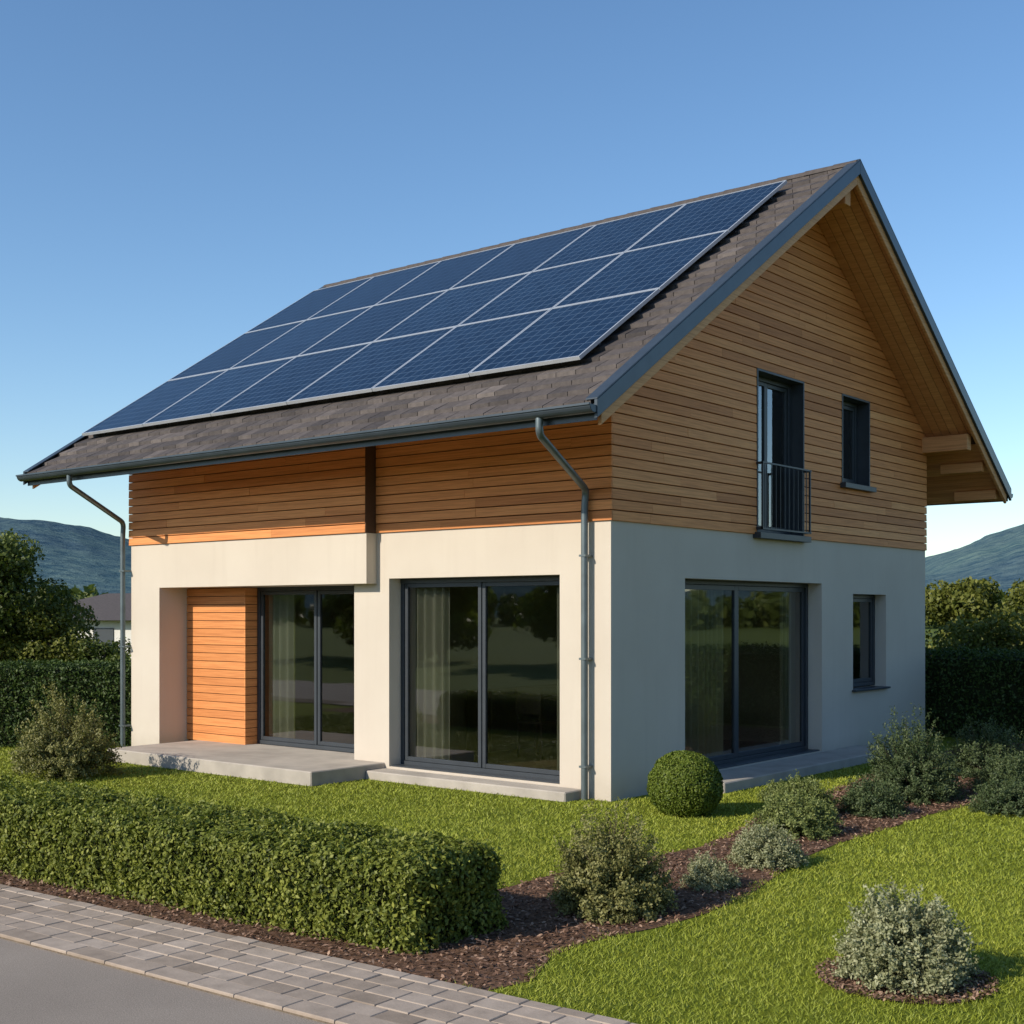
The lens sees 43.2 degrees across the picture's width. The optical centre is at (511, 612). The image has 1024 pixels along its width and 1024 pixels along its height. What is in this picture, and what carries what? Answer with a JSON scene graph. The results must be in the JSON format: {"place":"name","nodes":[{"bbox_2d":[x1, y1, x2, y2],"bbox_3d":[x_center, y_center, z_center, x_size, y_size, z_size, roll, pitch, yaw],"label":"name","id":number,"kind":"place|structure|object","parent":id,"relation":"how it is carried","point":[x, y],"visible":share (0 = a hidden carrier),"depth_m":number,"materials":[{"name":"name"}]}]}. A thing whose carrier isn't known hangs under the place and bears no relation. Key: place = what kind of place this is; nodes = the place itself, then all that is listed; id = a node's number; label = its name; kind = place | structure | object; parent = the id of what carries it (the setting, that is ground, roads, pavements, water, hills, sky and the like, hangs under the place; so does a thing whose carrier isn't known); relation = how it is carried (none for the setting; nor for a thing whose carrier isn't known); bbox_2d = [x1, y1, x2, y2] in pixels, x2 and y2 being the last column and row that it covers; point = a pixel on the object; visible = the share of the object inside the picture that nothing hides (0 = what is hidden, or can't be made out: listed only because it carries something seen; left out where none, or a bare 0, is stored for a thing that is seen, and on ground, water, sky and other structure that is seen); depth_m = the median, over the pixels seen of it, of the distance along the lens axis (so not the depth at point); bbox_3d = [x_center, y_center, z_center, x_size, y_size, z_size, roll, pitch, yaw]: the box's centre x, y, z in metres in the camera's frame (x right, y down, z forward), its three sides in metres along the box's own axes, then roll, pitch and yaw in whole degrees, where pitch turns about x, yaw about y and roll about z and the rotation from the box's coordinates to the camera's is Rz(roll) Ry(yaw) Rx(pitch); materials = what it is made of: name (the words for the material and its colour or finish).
{"place":"outdoors","nodes":[
{"label":"outdoors","id":0,"kind":"place"},
{"bbox_2d":[76,620,130,657],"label":"walls","id":1,"kind":"structure","parent":0,"point":[115,624],"depth_m":42.58,"materials":[{"name":"white paint"}]},
{"bbox_2d":[73,593,130,619],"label":"roof","id":2,"kind":"structure","parent":1,"relation":"on","point":[106,606],"depth_m":44.26,"materials":[{"name":"tile"}]},
{"bbox_2d":[93,628,113,645],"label":"windows","id":3,"kind":"structure","parent":1,"relation":"attached to","point":[105,634],"depth_m":42.74,"materials":[{"name":"grey glass"}]},
{"bbox_2d":[0,938,325,1023],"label":"road","id":4,"kind":"structure","parent":0,"point":[39,986],"depth_m":6.68,"materials":[{"name":"grey asphalt"}]},
{"bbox_2d":[0,884,635,1023],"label":"paver sidewalk","id":5,"kind":"structure","parent":0,"point":[312,986],"depth_m":7.12,"materials":[{"name":"grey concrete"}]},
{"bbox_2d":[466,684,556,759],"bbox_3d":[-0.220,1.411,19.147,6.300,0.922,3.430,0,0,39],"label":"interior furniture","id":6,"kind":"object","parent":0,"point":[519,717],"visible":0.26,"depth_m":17.53,"materials":[{"name":"black"}]},
{"bbox_2d":[0,736,1023,1023],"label":"lawn","id":7,"kind":"structure","parent":0,"point":[756,954],"depth_m":9.26,"materials":[{"name":"plant"}]},
{"bbox_2d":[0,528,77,661],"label":"tree","id":8,"kind":"object","parent":7,"relation":"on","point":[16,567],"visible":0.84,"depth_m":29.23,"materials":[{"name":"green plant"}]},
{"bbox_2d":[0,600,99,668],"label":"tree","id":9,"kind":"object","parent":7,"relation":"on","point":[49,633],"visible":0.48,"depth_m":29.25,"materials":[{"name":"green plant"}]},
{"bbox_2d":[6,578,100,660],"bbox_3d":[-11.872,0.573,32.257,3.079,2.868,2.843,0,0,39],"label":"tree","id":10,"kind":"object","parent":7,"relation":"on","point":[86,613],"visible":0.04,"depth_m":31.83,"materials":[{"name":"green plant"}]},
{"bbox_2d":[0,656,130,746],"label":"hedge","id":11,"kind":"object","parent":7,"relation":"on","point":[21,683],"visible":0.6,"depth_m":19.24,"materials":[{"name":"green plant"}]},
{"bbox_2d":[8,681,125,782],"bbox_3d":[-5.428,1.419,15.711,1.290,1.177,1.406,0,0,39],"label":"shrub","id":12,"kind":"object","parent":7,"relation":"on","point":[81,752],"visible":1,"depth_m":15.49,"materials":[{"name":"green plant"}]},
{"bbox_2d":[67,637,130,669],"bbox_3d":[-9.197,1.274,29.390,2.100,1.453,1.644,0,0,39],"label":"tree","id":13,"kind":"object","parent":7,"relation":"on","point":[110,651],"visible":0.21,"depth_m":29.19,"materials":[{"name":"green plant"}]},
{"bbox_2d":[107,740,384,785],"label":"entrance slab","id":14,"kind":"structure","parent":7,"relation":"on","point":[301,766],"depth_m":16.25,"materials":[{"name":"concrete"}]},
{"bbox_2d":[188,446,375,743],"bbox_3d":[-3.092,-0.386,17.428,0.457,4.512,4.278,0,0,-44],"label":"siding backing","id":15,"kind":"object","parent":14,"relation":"on","point":[370,489],"visible":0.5,"depth_m":15.84,"materials":[{"name":"brown wood"}]},
{"bbox_2d":[366,768,580,801],"bbox_3d":[-0.495,1.972,14.710,3.005,0.155,0.336,0,0,39],"label":"window step","id":16,"kind":"object","parent":7,"relation":"on","point":[546,792],"depth_m":14.48,"materials":[{"name":"grey concrete"}]},
{"bbox_2d":[0,742,1023,1004],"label":"mulch bed","id":17,"kind":"object","parent":7,"relation":"on","point":[526,942],"visible":0.34,"depth_m":8.18,"materials":[{"name":"soil"}]},
{"bbox_2d":[0,770,508,954],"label":"hedge","id":18,"kind":"object","parent":17,"relation":"on","point":[414,891],"visible":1,"depth_m":8.40,"materials":[{"name":"green plant"}]},
{"bbox_2d":[544,796,679,925],"bbox_3d":[0.650,1.610,8.635,0.891,0.786,0.894,0,0,39],"label":"shrub","id":19,"kind":"object","parent":17,"relation":"on","point":[615,880],"visible":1,"depth_m":8.49,"materials":[{"name":"green plant"}]},
{"bbox_2d":[679,850,742,892],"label":"sage bush","id":20,"kind":"object","parent":17,"relation":"on","point":[704,873],"visible":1,"depth_m":9.32,"materials":[{"name":"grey plant"}]},
{"bbox_2d":[725,816,809,870],"bbox_3d":[2.008,1.804,10.222,0.640,0.392,0.682,0,0,39],"label":"sage bush","id":21,"kind":"object","parent":17,"relation":"on","point":[762,849],"visible":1,"depth_m":10.11,"materials":[{"name":"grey plant"}]},
{"bbox_2d":[756,779,789,801],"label":"shrub","id":22,"kind":"object","parent":17,"relation":"on","point":[765,792],"visible":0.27,"depth_m":13.61,"materials":[{"name":"green plant"}]},
{"bbox_2d":[747,789,846,842],"bbox_3d":[2.548,1.798,11.646,0.845,0.408,0.959,0,0,39],"label":"shrub","id":23,"kind":"object","parent":17,"relation":"on","point":[794,815],"visible":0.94,"depth_m":11.50,"materials":[{"name":"green plant"}]},
{"bbox_2d":[769,770,842,816],"bbox_3d":[2.832,1.764,12.622,0.735,0.479,0.824,0,0,39],"label":"shrub","id":24,"kind":"object","parent":17,"relation":"on","point":[808,786],"visible":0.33,"depth_m":12.56,"materials":[{"name":"green plant"}]},
{"bbox_2d":[837,773,910,819],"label":"shrub","id":25,"kind":"object","parent":17,"relation":"on","point":[868,800],"visible":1,"depth_m":12.69,"materials":[{"name":"green plant"}]},
{"bbox_2d":[829,876,983,996],"bbox_3d":[2.134,1.724,7.021,0.804,0.554,0.850,0,0,39],"label":"sage bush","id":26,"kind":"object","parent":17,"relation":"on","point":[892,944],"visible":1,"depth_m":6.86,"materials":[{"name":"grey plant"}]},
{"bbox_2d":[862,703,969,806],"bbox_3d":[4.298,1.477,13.857,1.095,1.059,1.230,0,0,39],"label":"shrub","id":27,"kind":"object","parent":17,"relation":"on","point":[928,780],"visible":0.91,"depth_m":13.63,"materials":[{"name":"green plant"}]},
{"bbox_2d":[947,713,1023,779],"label":"shrub","id":28,"kind":"object","parent":17,"relation":"on","point":[975,756],"visible":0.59,"depth_m":15.63,"materials":[{"name":"green plant"}]},
{"bbox_2d":[963,751,1023,794],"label":"shrub","id":29,"kind":"object","parent":17,"relation":"on","point":[1009,768],"visible":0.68,"depth_m":14.16,"materials":[{"name":"green plant"}]},
{"bbox_2d":[131,520,924,801],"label":"stucco walls","id":30,"kind":"structure","parent":7,"relation":"on","point":[639,574],"depth_m":16.02,"materials":[{"name":"white paint"}]},
{"bbox_2d":[119,554,592,767],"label":"pipe brackets","id":31,"kind":"object","parent":30,"relation":"attached to","point":[582,555],"visible":1,"depth_m":13.79,"materials":[{"name":"grey metal"}]},
{"bbox_2d":[133,339,924,548],"bbox_3d":[0.480,-3.280,19.591,8.360,4.600,8.775,0,0,39],"label":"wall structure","id":32,"kind":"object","parent":30,"relation":"on","point":[532,483],"depth_m":15.80,"materials":[{"name":"brown wood"}]},
{"bbox_2d":[32,176,1005,504],"bbox_3d":[0.571,-3.687,19.623,9.920,3.840,11.388,0,0,39],"label":"roof timber","id":33,"kind":"object","parent":32,"relation":"on","point":[960,468],"visible":0.23,"depth_m":18.52,"materials":[{"name":"brown wood"}]},
{"bbox_2d":[16,402,1012,497],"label":"gutters","id":34,"kind":"object","parent":33,"relation":"attached to","point":[523,415],"visible":0.66,"depth_m":14.11,"materials":[{"name":"metal"}]},
{"bbox_2d":[66,475,125,746],"bbox_3d":[-5.830,0.063,18.171,0.089,3.874,1.408,0,0,15],"label":"downspout","id":35,"kind":"object","parent":34,"relation":"attached to","point":[88,498],"visible":0.94,"depth_m":18.79,"materials":[{"name":"grey metal"}]},
{"bbox_2d":[23,159,1010,505],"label":"verge trim","id":36,"kind":"structure","parent":33,"relation":"attached to","point":[613,387],"depth_m":14.67,"materials":[{"name":"metal"}]},
{"bbox_2d":[323,160,856,286],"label":"ridge caps","id":37,"kind":"object","parent":33,"relation":"on","point":[815,171],"visible":0.69,"depth_m":18.80,"materials":[{"name":"tile"}]},
{"bbox_2d":[596,196,772,346],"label":"panel rails","id":38,"kind":"object","parent":33,"relation":"on","point":[639,310],"visible":0.03,"depth_m":14.65,"materials":[{"name":"metal"}]},
{"bbox_2d":[82,369,228,435],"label":"solar panel","id":39,"kind":"object","parent":38,"relation":"attached to","point":[139,412],"visible":0.97,"depth_m":18.84,"materials":[{"name":"glass"}]},
{"bbox_2d":[143,356,296,426],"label":"solar panel","id":40,"kind":"object","parent":38,"relation":"attached to","point":[211,396],"visible":0.96,"depth_m":17.88,"materials":[{"name":"glass"}]},
{"bbox_2d":[168,320,305,380],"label":"solar panel","id":41,"kind":"object","parent":38,"relation":"attached to","point":[234,352],"visible":0.91,"depth_m":20.03,"materials":[{"name":"glass"}]},
{"bbox_2d":[211,342,371,415],"bbox_3d":[-2.890,-3.079,17.004,1.485,0.040,1.783,0,33,39],"label":"solar panel","id":42,"kind":"object","parent":38,"relation":"attached to","point":[284,384],"visible":0.97,"depth_m":16.93,"materials":[{"name":"glass"}]},
{"bbox_2d":[230,306,372,368],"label":"solar panel","id":43,"kind":"object","parent":38,"relation":"attached to","point":[302,337],"visible":0.9,"depth_m":19.08,"materials":[{"name":"glass"}]},
{"bbox_2d":[246,276,374,332],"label":"solar panel","id":44,"kind":"object","parent":38,"relation":"attached to","point":[310,304],"visible":0.91,"depth_m":21.20,"materials":[{"name":"glass"}]},
{"bbox_2d":[287,326,456,404],"bbox_3d":[-1.732,-3.079,16.055,1.485,0.041,1.783,0,33,39],"label":"solar panel","id":45,"kind":"object","parent":38,"relation":"attached to","point":[368,368],"visible":0.94,"depth_m":15.98,"materials":[{"name":"glass"}]},
{"bbox_2d":[298,290,447,355],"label":"solar panel","id":46,"kind":"object","parent":38,"relation":"attached to","point":[373,323],"visible":0.96,"depth_m":18.14,"materials":[{"name":"glass"}]},
{"bbox_2d":[307,261,440,319],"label":"solar panel","id":47,"kind":"object","parent":38,"relation":"attached to","point":[375,290],"visible":0.87,"depth_m":20.25,"materials":[{"name":"glass"}]},
{"bbox_2d":[376,244,513,304],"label":"solar panel","id":48,"kind":"object","parent":38,"relation":"attached to","point":[446,274],"visible":0.9,"depth_m":19.30,"materials":[{"name":"glass"}]},
{"bbox_2d":[373,272,530,341],"bbox_3d":[-0.782,-4.064,17.216,1.485,0.040,1.783,0,33,39],"label":"solar panel","id":49,"kind":"object","parent":38,"relation":"attached to","point":[454,307],"visible":0.93,"depth_m":17.18,"materials":[{"name":"glass"}]},
{"bbox_2d":[372,308,551,391],"bbox_3d":[-0.574,-3.079,15.107,1.485,0.042,1.783,0,33,39],"label":"solar panel","id":50,"kind":"object","parent":38,"relation":"attached to","point":[462,351],"visible":1,"depth_m":15.03,"materials":[{"name":"glass"}]},
{"bbox_2d":[450,225,594,288],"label":"solar panel","id":51,"kind":"object","parent":38,"relation":"attached to","point":[528,256],"visible":0.9,"depth_m":18.34,"materials":[{"name":"glass"}]},
{"bbox_2d":[458,252,623,325],"bbox_3d":[0.376,-4.064,16.268,1.485,0.041,1.783,0,33,39],"label":"solar panel","id":52,"kind":"object","parent":38,"relation":"attached to","point":[543,289],"visible":0.91,"depth_m":16.23,"materials":[{"name":"glass"}]},
{"bbox_2d":[469,288,659,376],"bbox_3d":[0.584,-3.079,14.159,1.485,0.042,1.783,0,33,39],"label":"solar panel","id":53,"kind":"object","parent":38,"relation":"attached to","point":[573,332],"visible":1,"depth_m":14.06,"materials":[{"name":"glass"}]},
{"bbox_2d":[532,204,684,271],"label":"solar panel","id":54,"kind":"object","parent":38,"relation":"attached to","point":[611,237],"visible":0.86,"depth_m":17.40,"materials":[{"name":"glass"}]},
{"bbox_2d":[553,230,727,307],"bbox_3d":[1.534,-4.064,15.320,1.485,0.041,1.783,0,33,39],"label":"solar panel","id":55,"kind":"object","parent":38,"relation":"attached to","point":[662,266],"visible":0.97,"depth_m":15.26,"materials":[{"name":"glass"}]},
{"bbox_2d":[625,180,786,251],"bbox_3d":[2.484,-5.050,16.480,1.485,0.040,1.783,0,33,39],"label":"solar panel","id":56,"kind":"object","parent":38,"relation":"attached to","point":[729,212],"visible":0.96,"depth_m":16.42,"materials":[{"name":"glass"}]},
{"bbox_2d":[758,190,1006,498],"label":"roof deck","id":57,"kind":"structure","parent":33,"relation":"on","point":[774,399],"depth_m":20.10,"materials":[{"name":"brown wood"}]},
{"bbox_2d":[27,167,842,473],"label":"roof tiles","id":58,"kind":"object","parent":57,"relation":"on","point":[555,383],"visible":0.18,"depth_m":14.69,"materials":[{"name":"grey tile"}]},
{"bbox_2d":[129,222,926,744],"bbox_3d":[0.475,-1.871,19.585,8.439,7.401,8.849,0,0,39],"label":"wood siding","id":59,"kind":"object","parent":32,"relation":"attached to","point":[791,310],"visible":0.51,"depth_m":16.36,"materials":[{"name":"brown wood"}]},
{"bbox_2d":[535,418,588,800],"bbox_3d":[0.526,0.063,13.083,0.092,3.874,1.548,0,0,20],"label":"downpipe front","id":60,"kind":"object","parent":30,"relation":"attached to","point":[544,440],"visible":1,"depth_m":13.74,"materials":[{"name":"grey metal"}]},
{"bbox_2d":[257,368,890,783],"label":"window frames","id":61,"kind":"structure","parent":30,"relation":"attached to","point":[791,390],"depth_m":16.99,"materials":[{"name":"black metal"}]},
{"bbox_2d":[756,461,811,533],"bbox_3d":[3.489,-1.460,16.530,0.095,0.840,1.320,0,0,39],"label":"balcony railing","id":62,"kind":"object","parent":61,"relation":"on","point":[806,471],"visible":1,"depth_m":16.39,"materials":[{"name":"black metal"}]},
{"bbox_2d":[265,407,847,769],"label":"interior rooms","id":63,"kind":"object","parent":7,"relation":"on","point":[522,635],"visible":0.04,"depth_m":18.63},
{"bbox_2d":[269,584,794,769],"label":"curtains","id":64,"kind":"object","parent":63,"relation":"on","point":[430,672],"visible":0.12,"depth_m":15.91,"materials":[{"name":"fabric"}]},
{"bbox_2d":[646,750,723,816],"bbox_3d":[1.712,1.679,12.799,0.768,0.642,0.757,0,0,39],"label":"boxwood bush","id":65,"kind":"object","parent":7,"relation":"on","point":[683,782],"visible":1,"depth_m":12.55,"materials":[{"name":"green plant"}]},
{"bbox_2d":[719,745,892,792],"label":"side terrace","id":66,"kind":"structure","parent":7,"relation":"on","point":[748,776],"depth_m":15.92,"materials":[{"name":"concrete"}]},
{"bbox_2d":[961,775,1023,817],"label":"shrub","id":67,"kind":"object","parent":7,"relation":"on","point":[997,796],"visible":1,"depth_m":12.79,"materials":[{"name":"green plant"}]},
{"bbox_2d":[0,517,1023,594],"bbox_3d":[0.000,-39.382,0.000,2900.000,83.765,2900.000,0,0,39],"label":"hills","id":68,"kind":"structure","parent":0,"point":[79,557],"depth_m":729.80,"materials":[{"name":"green plant"}]},
{"bbox_2d":[0,0,1023,556],"label":"sky","id":69,"kind":"structure","parent":0,"point":[176,176],"materials":[{"name":"blue"}]},
{"bbox_2d":[925,620,935,646],"bbox_3d":[8.963,0.381,32.834,3.091,3.238,3.048,0,0,39],"label":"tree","id":70,"kind":"object","parent":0,"point":[927,641],"visible":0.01,"depth_m":32.64,"materials":[{"name":"green plant"}]},
{"bbox_2d":[925,625,943,648],"bbox_3d":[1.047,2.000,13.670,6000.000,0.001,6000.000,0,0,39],"label":"ground","id":71,"kind":"structure","parent":0,"point":[930,628],"depth_m":139.42,"materials":[{"name":"green plant"}]},
{"bbox_2d":[39,584,1011,627],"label":"distant trees","id":72,"kind":"object","parent":71,"relation":"on","point":[91,590],"visible":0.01,"depth_m":187.49,"materials":[{"name":"green plant"}]},
{"bbox_2d":[925,576,1011,656],"bbox_3d":[11.575,0.538,31.704,2.809,2.925,2.620,0,0,-18],"label":"tree","id":73,"kind":"object","parent":71,"relation":"on","point":[946,602],"visible":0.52,"depth_m":31.53,"materials":[{"name":"green plant"}]},
{"bbox_2d":[925,644,1023,741],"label":"hedge","id":74,"kind":"object","parent":71,"relation":"on","point":[985,685],"visible":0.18,"depth_m":20.56,"materials":[{"name":"green plant"}]},
{"bbox_2d":[929,602,1023,657],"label":"tree","id":75,"kind":"object","parent":71,"relation":"on","point":[971,637],"visible":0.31,"depth_m":25.15,"materials":[{"name":"green plant"}]},
{"bbox_2d":[982,578,1023,646],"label":"tree","id":76,"kind":"object","parent":71,"relation":"on","point":[1015,596],"visible":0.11,"depth_m":29.02,"materials":[{"name":"green plant"}]}
]}

